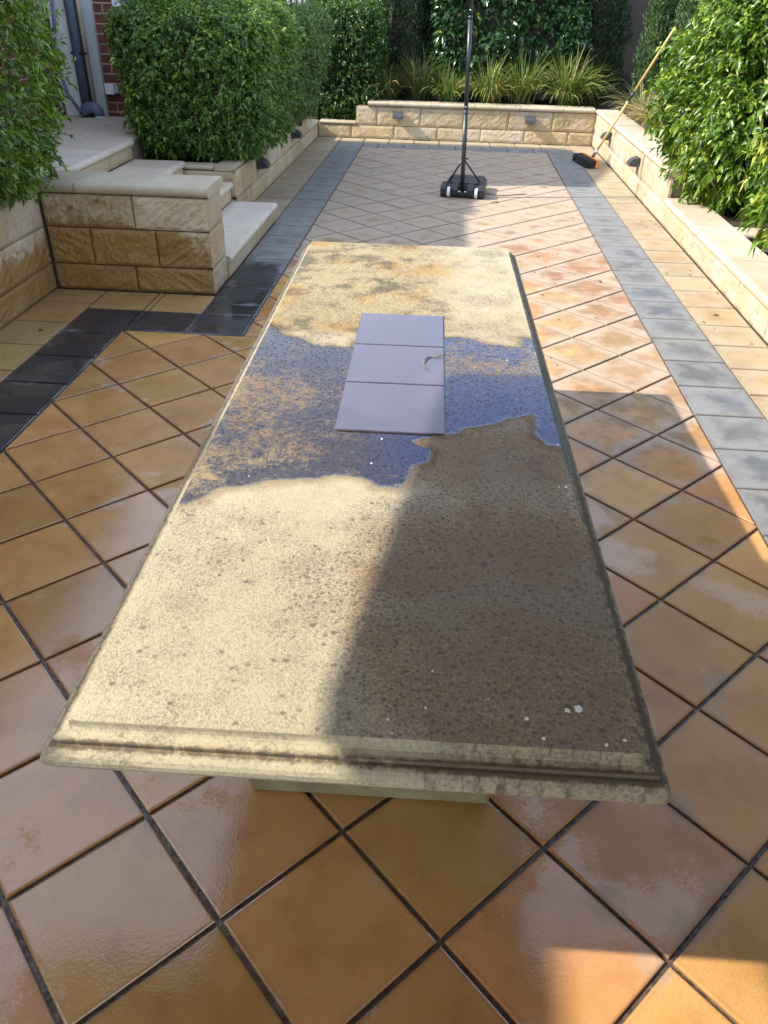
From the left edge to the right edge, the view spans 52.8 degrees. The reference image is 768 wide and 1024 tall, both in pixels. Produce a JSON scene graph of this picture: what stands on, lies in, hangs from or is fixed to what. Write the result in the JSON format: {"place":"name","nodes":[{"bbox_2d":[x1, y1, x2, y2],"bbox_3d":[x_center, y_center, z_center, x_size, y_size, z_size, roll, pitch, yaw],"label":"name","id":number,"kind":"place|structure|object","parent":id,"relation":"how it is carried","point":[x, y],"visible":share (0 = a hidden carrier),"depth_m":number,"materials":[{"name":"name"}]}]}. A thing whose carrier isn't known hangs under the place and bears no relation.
{"place":"outdoors","nodes":[
{"label":"outdoors","id":0,"kind":"place"},
{"bbox_2d":[0,140,767,1023],"bbox_3d":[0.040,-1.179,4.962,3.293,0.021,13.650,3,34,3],"label":"paving","id":1,"kind":"structure","parent":0,"point":[334,933],"depth_m":2.04,"materials":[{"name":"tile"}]},
{"bbox_2d":[35,170,227,294],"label":"retaining wall","id":2,"kind":"structure","parent":1,"relation":"on","point":[140,232],"depth_m":5.22,"materials":[{"name":"stone"}]},
{"bbox_2d":[4,115,277,277],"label":"garden steps","id":3,"kind":"structure","parent":1,"relation":"on","point":[107,144],"depth_m":6.66,"materials":[{"name":"stone"}]},
{"bbox_2d":[183,117,318,202],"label":"retaining wall","id":4,"kind":"structure","parent":1,"relation":"on","point":[250,181],"depth_m":7.76,"materials":[{"name":"stone"}]},
{"bbox_2d":[257,157,270,168],"bbox_3d":[-1.210,-3.517,7.806,0.108,0.094,0.144,3,34,3],"label":"wall light","id":5,"kind":"object","parent":4,"relation":"attached to","point":[263,163],"visible":0.93,"depth_m":7.76,"materials":[{"name":"black metal"}]},
{"bbox_2d":[292,129,302,138],"bbox_3d":[-1.057,-4.604,9.431,0.108,0.094,0.144,3,34,3],"label":"wall light","id":6,"kind":"object","parent":4,"relation":"attached to","point":[297,135],"visible":0.88,"depth_m":9.38,"materials":[{"name":"black metal"}]},
{"bbox_2d":[40,241,670,803],"bbox_3d":[0.027,-0.124,2.660,1.012,0.797,2.999,3,34,2],"label":"stone table","id":7,"kind":"object","parent":1,"relation":"on","point":[372,563],"visible":1,"depth_m":1.57,"materials":[{"name":"stone"}]},
{"bbox_2d":[440,0,486,198],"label":"basketball stand","id":8,"kind":"object","parent":1,"relation":"on","point":[464,185],"visible":1,"depth_m":8.04,"materials":[{"name":"black plastic"}]},
{"bbox_2d":[485,193,523,195],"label":"twig","id":9,"kind":"object","parent":1,"relation":"on","point":[503,195],"visible":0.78,"depth_m":8.28,"materials":[{"name":"beige wood"}]},
{"bbox_2d":[0,142,767,544],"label":"border paving","id":10,"kind":"structure","parent":0,"point":[730,418],"depth_m":4.92,"materials":[{"name":"grey tile"}]},
{"bbox_2d":[0,137,767,420],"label":"edge paving","id":11,"kind":"structure","parent":0,"point":[732,336],"depth_m":5.35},
{"bbox_2d":[572,27,675,168],"bbox_3d":[2.750,-4.975,9.334,0.466,1.525,1.068,-27,43,-35],"label":"broom","id":12,"kind":"object","parent":11,"relation":"on","point":[585,160],"visible":1,"depth_m":9.63,"materials":[{"name":"brown wood"}]},
{"bbox_2d":[423,354,449,368],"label":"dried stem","id":13,"kind":"object","parent":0,"point":[432,357],"visible":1,"depth_m":2.51,"materials":[{"name":"beige plant"}]},
{"bbox_2d":[156,92,767,227],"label":"garden bed","id":14,"kind":"object","parent":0,"point":[729,218],"depth_m":11.58,"materials":[{"name":"soil"}]},
{"bbox_2d":[0,0,77,210],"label":"hedge","id":15,"kind":"object","parent":14,"relation":"on","point":[22,171],"visible":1,"depth_m":4.63,"materials":[{"name":"green plant"}]},
{"bbox_2d":[98,0,307,163],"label":"hedge","id":16,"kind":"object","parent":14,"relation":"on","point":[215,81],"visible":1,"depth_m":6.74,"materials":[{"name":"green plant"}]},
{"bbox_2d":[282,0,335,125],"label":"hedge","id":17,"kind":"object","parent":14,"relation":"on","point":[314,23],"visible":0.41,"depth_m":8.98,"materials":[{"name":"green plant"}]},
{"bbox_2d":[301,0,396,119],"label":"hedge","id":18,"kind":"object","parent":14,"relation":"on","point":[359,47],"visible":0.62,"depth_m":10.97,"materials":[{"name":"green plant"}]},
{"bbox_2d":[356,61,411,99],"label":"grass clump","id":19,"kind":"object","parent":14,"relation":"on","point":[388,88],"visible":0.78,"depth_m":11.22,"materials":[{"name":"green plant"}]},
{"bbox_2d":[377,0,445,99],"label":"conifer","id":20,"kind":"object","parent":14,"relation":"on","point":[406,29],"visible":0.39,"depth_m":11.49,"materials":[{"name":"green plant"}]},
{"bbox_2d":[382,41,460,100],"bbox_3d":[0.457,-6.381,11.221,1.303,0.813,1.131,-4,34,-8],"label":"grass clump","id":21,"kind":"object","parent":14,"relation":"on","point":[416,93],"visible":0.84,"depth_m":11.22,"materials":[{"name":"green plant"}]},
{"bbox_2d":[416,61,479,101],"bbox_3d":[0.915,-6.209,11.153,0.960,0.622,1.027,3,34,3],"label":"grass clump","id":22,"kind":"object","parent":14,"relation":"on","point":[448,93],"visible":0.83,"depth_m":11.14,"materials":[{"name":"green plant"}]},
{"bbox_2d":[424,0,478,96],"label":"conifer","id":23,"kind":"object","parent":14,"relation":"on","point":[434,50],"visible":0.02,"depth_m":11.93,"materials":[{"name":"green plant"}]},
{"bbox_2d":[286,0,679,95],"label":"boundary fence","id":24,"kind":"object","parent":14,"relation":"on","point":[639,8],"depth_m":12.46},
{"bbox_2d":[450,50,528,103],"bbox_3d":[1.534,-6.244,11.131,1.214,0.730,1.254,3,34,3],"label":"grass clump","id":25,"kind":"object","parent":14,"relation":"on","point":[492,91],"visible":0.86,"depth_m":11.09,"materials":[{"name":"green plant"}]},
{"bbox_2d":[427,0,597,102],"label":"camellia hedge","id":26,"kind":"object","parent":14,"relation":"on","point":[501,28],"visible":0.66,"depth_m":11.15,"materials":[{"name":"green plant"}]},
{"bbox_2d":[481,43,556,104],"bbox_3d":[2.041,-6.325,11.189,1.242,0.819,1.254,24,40,29],"label":"grass clump","id":27,"kind":"object","parent":14,"relation":"on","point":[521,95],"visible":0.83,"depth_m":11.17,"materials":[{"name":"green plant"}]},
{"bbox_2d":[528,46,616,105],"bbox_3d":[2.722,-6.242,11.079,1.414,0.836,1.378,-3,34,-6],"label":"grass clump","id":28,"kind":"object","parent":14,"relation":"on","point":[562,92],"visible":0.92,"depth_m":11.02,"materials":[{"name":"green plant"}]},
{"bbox_2d":[575,56,626,107],"bbox_3d":[3.017,-6.252,11.261,1.094,0.661,1.045,20,38,26],"label":"grass clump","id":29,"kind":"object","parent":14,"relation":"on","point":[588,101],"visible":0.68,"depth_m":11.27,"materials":[{"name":"green plant"}]},
{"bbox_2d":[567,0,637,103],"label":"conifer","id":30,"kind":"object","parent":14,"relation":"on","point":[608,17],"visible":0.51,"depth_m":11.56,"materials":[{"name":"green plant"}]},
{"bbox_2d":[600,75,660,124],"bbox_3d":[3.303,-5.437,10.126,0.936,0.647,0.997,22,39,27],"label":"grass clump","id":31,"kind":"object","parent":14,"relation":"on","point":[640,100],"visible":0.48,"depth_m":10.13,"materials":[{"name":"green plant"}]},
{"bbox_2d":[614,93,671,135],"bbox_3d":[3.217,-4.823,9.267,0.960,0.583,1.017,3,34,3],"label":"grass clump","id":32,"kind":"object","parent":14,"relation":"on","point":[642,117],"visible":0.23,"depth_m":9.35,"materials":[{"name":"green plant"}]},
{"bbox_2d":[629,0,681,106],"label":"conifer","id":33,"kind":"object","parent":14,"relation":"on","point":[659,18],"visible":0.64,"depth_m":10.91,"materials":[{"name":"green plant"}]},
{"bbox_2d":[654,0,703,110],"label":"conifer","id":34,"kind":"object","parent":14,"relation":"on","point":[687,9],"visible":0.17,"depth_m":10.52,"materials":[{"name":"green plant"}]},
{"bbox_2d":[641,0,767,216],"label":"leafy shrub","id":35,"kind":"object","parent":14,"relation":"on","point":[706,129],"visible":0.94,"depth_m":6.45,"materials":[{"name":"green plant"}]},
{"bbox_2d":[732,87,767,258],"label":"leafy shrub","id":36,"kind":"object","parent":14,"relation":"on","point":[759,218],"visible":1,"depth_m":4.59,"materials":[{"name":"green plant"}]},
{"bbox_2d":[734,227,765,241],"bbox_3d":[4.226,-2.202,6.499,2.714,0.216,0.220,3,34,3],"label":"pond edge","id":37,"kind":"object","parent":14,"relation":"on","point":[751,234],"depth_m":6.46,"materials":[{"name":"beige stone"}]},
{"label":"ground","id":38,"kind":"structure","parent":0,"visible":0},
{"bbox_2d":[0,189,59,329],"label":"retaining wall","id":39,"kind":"structure","parent":38,"relation":"on","point":[28,277],"depth_m":4.97,"materials":[{"name":"stone"}]},
{"bbox_2d":[0,0,153,121],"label":"brick house","id":40,"kind":"structure","parent":38,"relation":"on","point":[103,71],"depth_m":7.71,"materials":[{"name":"brick"}]},
{"bbox_2d":[63,0,105,117],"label":"downpipe","id":41,"kind":"object","parent":40,"relation":"attached to","point":[88,106],"visible":0.99,"depth_m":7.70,"materials":[{"name":"grey metal"}]},
{"bbox_2d":[50,0,81,112],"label":"garden hose","id":42,"kind":"object","parent":41,"relation":"hanging from","point":[74,103],"visible":0.65,"depth_m":7.68,"materials":[{"name":"grey plastic"}]},
{"bbox_2d":[75,0,95,115],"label":"conduit","id":43,"kind":"object","parent":40,"relation":"attached to","point":[85,48],"visible":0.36,"depth_m":7.64,"materials":[{"name":"black metal"}]},
{"bbox_2d":[104,83,119,94],"bbox_3d":[-2.757,-4.301,7.868,0.130,0.094,0.104,3,34,3],"label":"power box","id":44,"kind":"object","parent":40,"relation":"attached to","point":[112,88],"visible":0.97,"depth_m":7.84,"materials":[{"name":"white paint"}]},
{"bbox_2d":[111,0,129,10],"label":"window frame","id":45,"kind":"structure","parent":40,"relation":"in","point":[113,1],"depth_m":7.46,"materials":[{"name":"white paint"}]},
{"bbox_2d":[318,100,596,146],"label":"retaining wall","id":46,"kind":"structure","parent":38,"relation":"on","point":[443,121],"depth_m":11.10,"materials":[{"name":"stone"}]},
{"bbox_2d":[392,111,402,118],"bbox_3d":[0.197,-5.658,11.048,0.144,0.094,0.108,3,34,3],"label":"wall light","id":47,"kind":"object","parent":46,"relation":"attached to","point":[397,114],"visible":1,"depth_m":11.02,"materials":[{"name":"silver metal"}]},
{"bbox_2d":[525,116,535,123],"bbox_3d":[2.070,-5.544,10.948,0.144,0.094,0.108,3,34,3],"label":"wall light","id":48,"kind":"object","parent":46,"relation":"attached to","point":[530,119],"visible":1,"depth_m":10.92,"materials":[{"name":"silver metal"}]},
{"bbox_2d":[592,109,767,342],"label":"retaining wall","id":49,"kind":"structure","parent":38,"relation":"on","point":[716,247],"depth_m":6.60,"materials":[{"name":"stone"}]},
{"bbox_2d":[600,131,611,140],"bbox_3d":[2.824,-4.790,9.854,0.108,0.094,0.144,3,34,3],"label":"wall light","id":50,"kind":"object","parent":49,"relation":"attached to","point":[608,138],"visible":0.75,"depth_m":9.81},
{"bbox_2d":[626,156,639,166],"bbox_3d":[2.681,-3.772,8.333,0.108,0.094,0.144,3,34,3],"label":"wall light","id":51,"kind":"object","parent":49,"relation":"attached to","point":[633,161],"visible":1,"depth_m":8.29,"materials":[{"name":"grey metal"}]}
]}

